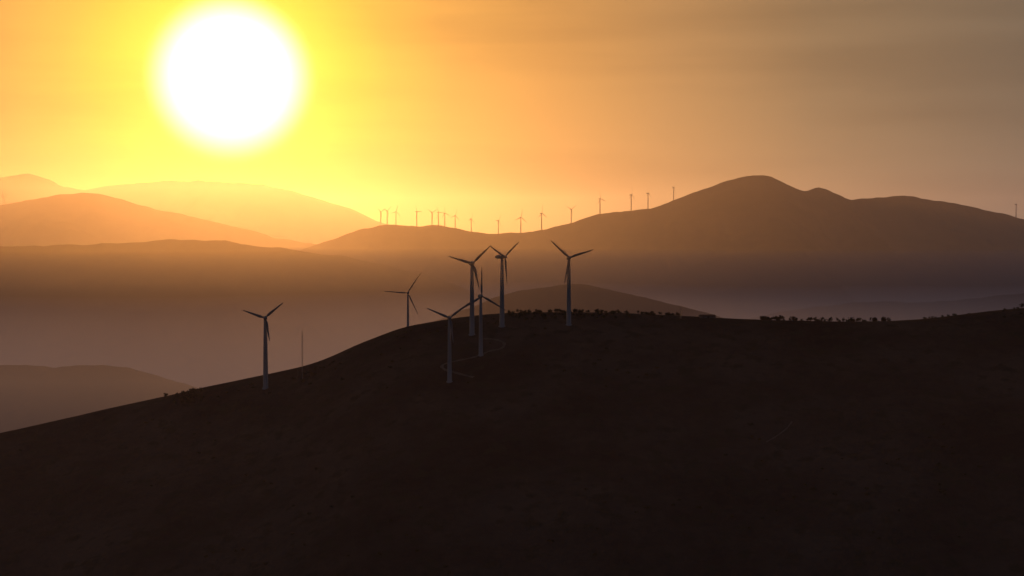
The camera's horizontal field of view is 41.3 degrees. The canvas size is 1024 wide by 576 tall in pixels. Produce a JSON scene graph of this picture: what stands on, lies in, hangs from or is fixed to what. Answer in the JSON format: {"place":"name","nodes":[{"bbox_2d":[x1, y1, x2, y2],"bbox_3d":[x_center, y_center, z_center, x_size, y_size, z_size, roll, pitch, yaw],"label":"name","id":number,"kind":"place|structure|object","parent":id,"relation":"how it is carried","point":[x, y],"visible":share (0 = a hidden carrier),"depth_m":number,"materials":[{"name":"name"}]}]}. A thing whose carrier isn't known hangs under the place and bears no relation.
{"place":"outdoors","nodes":[
{"label":"outdoors","id":0,"kind":"place"},
{"bbox_2d":[0,365,198,432],"bbox_3d":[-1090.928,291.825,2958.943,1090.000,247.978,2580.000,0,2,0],"label":"hill","id":1,"kind":"structure","parent":0,"point":[30,395],"depth_m":2833.95,"materials":[{"name":"brown"}]},
{"bbox_2d":[0,193,316,250],"bbox_3d":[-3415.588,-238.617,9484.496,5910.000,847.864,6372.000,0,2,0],"label":"hill","id":2,"kind":"structure","parent":0,"point":[81,219],"depth_m":9036.43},
{"bbox_2d":[0,174,385,243],"bbox_3d":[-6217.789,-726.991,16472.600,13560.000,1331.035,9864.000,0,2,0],"label":"mountain","id":3,"kind":"structure","parent":0,"point":[274,212],"depth_m":15758.51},
{"bbox_2d":[0,239,491,387],"bbox_3d":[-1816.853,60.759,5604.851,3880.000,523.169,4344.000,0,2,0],"label":"hill","id":4,"kind":"structure","parent":0,"point":[171,309],"depth_m":4979.31,"materials":[{"name":"brown"}]},
{"bbox_2d":[0,308,1023,575],"bbox_3d":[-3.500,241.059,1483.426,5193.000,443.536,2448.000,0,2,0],"label":"hillside","id":5,"kind":"structure","parent":0,"point":[502,460],"depth_m":1325.76,"materials":[{"name":"brown plant"}]},
{"bbox_2d":[163,366,316,405],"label":"shrub thicket","id":6,"kind":"object","parent":5,"relation":"on","point":[187,397],"visible":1,"depth_m":1588.91,"materials":[{"name":"green plant"}]},
{"bbox_2d":[243,303,282,389],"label":"wind turbine","id":7,"kind":"object","parent":5,"relation":"on","point":[265,362],"visible":0.99,"depth_m":1573.48,"materials":[{"name":"white paint"}]},
{"bbox_2d":[385,273,420,326],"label":"wind turbine","id":8,"kind":"object","parent":5,"relation":"on","point":[408,296],"visible":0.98,"depth_m":1625.58,"materials":[{"name":"white paint"}]},
{"bbox_2d":[427,302,469,382],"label":"wind turbine","id":9,"kind":"object","parent":5,"relation":"on","point":[449,363],"visible":1,"depth_m":1435.24,"materials":[{"name":"white paint"}]},
{"bbox_2d":[449,245,490,335],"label":"wind turbine","id":10,"kind":"object","parent":5,"relation":"on","point":[473,271],"visible":0.99,"depth_m":1544.10,"materials":[{"name":"white paint"}]},
{"bbox_2d":[440,338,505,377],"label":"gravel track","id":11,"kind":"structure","parent":5,"relation":"on","point":[458,373],"depth_m":1484.14,"materials":[{"name":"brown gravel"}]},
{"bbox_2d":[463,269,504,355],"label":"wind turbine","id":12,"kind":"object","parent":5,"relation":"on","point":[480,296],"visible":0.98,"depth_m":1486.74,"materials":[{"name":"white paint"}]},
{"bbox_2d":[490,242,518,326],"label":"wind turbine","id":13,"kind":"object","parent":5,"relation":"on","point":[501,256],"visible":1,"depth_m":1559.32,"materials":[{"name":"white paint"}]},
{"bbox_2d":[18,307,1022,575],"bbox_3d":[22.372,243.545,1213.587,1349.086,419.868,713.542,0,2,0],"label":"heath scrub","id":14,"kind":"object","parent":5,"relation":"on","point":[620,477],"visible":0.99,"depth_m":1259.26,"materials":[{"name":"green plant"}]},
{"bbox_2d":[551,241,593,325],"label":"wind turbine","id":15,"kind":"object","parent":5,"relation":"on","point":[568,276],"visible":1,"depth_m":1558.94,"materials":[{"name":"white paint"}]},
{"bbox_2d":[507,308,680,319],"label":"tree row","id":16,"kind":"object","parent":5,"relation":"on","point":[579,312],"visible":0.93,"depth_m":1597.51,"materials":[{"name":"green plant"}]},
{"bbox_2d":[217,303,1023,396],"bbox_3d":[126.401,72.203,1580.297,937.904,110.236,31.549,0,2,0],"label":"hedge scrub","id":17,"kind":"object","parent":5,"relation":"on","point":[1021,306],"visible":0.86,"depth_m":1580.31,"materials":[{"name":"green plant"}]},
{"bbox_2d":[699,314,715,317],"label":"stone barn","id":18,"kind":"structure","parent":5,"relation":"on","point":[708,316],"depth_m":1576.87,"materials":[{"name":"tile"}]},
{"bbox_2d":[766,421,791,441],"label":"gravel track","id":19,"kind":"structure","parent":5,"relation":"on","point":[781,432],"depth_m":1316.27,"materials":[{"name":"brown gravel"}]},
{"bbox_2d":[760,315,890,320],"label":"tree row","id":20,"kind":"object","parent":5,"relation":"on","point":[763,317],"visible":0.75,"depth_m":1573.57,"materials":[{"name":"green plant"}]},
{"bbox_2d":[0,0,1023,233],"label":"sky","id":21,"kind":"structure","parent":0,"point":[487,110],"materials":[{"name":"orange"}]},
{"bbox_2d":[433,284,721,321],"bbox_3d":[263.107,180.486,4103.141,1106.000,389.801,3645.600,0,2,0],"label":"hill","id":22,"kind":"structure","parent":0,"point":[584,297],"depth_m":3919.71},
{"bbox_2d":[300,175,1023,318],"bbox_3d":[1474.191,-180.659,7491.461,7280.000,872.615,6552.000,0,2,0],"label":"mountain","id":23,"kind":"structure","parent":0,"point":[749,247],"depth_m":6798.73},
{"bbox_2d":[750,293,1023,320],"bbox_3d":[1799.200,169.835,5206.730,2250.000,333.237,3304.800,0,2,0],"label":"hill","id":24,"kind":"structure","parent":0,"point":[892,311],"depth_m":5172.18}
]}

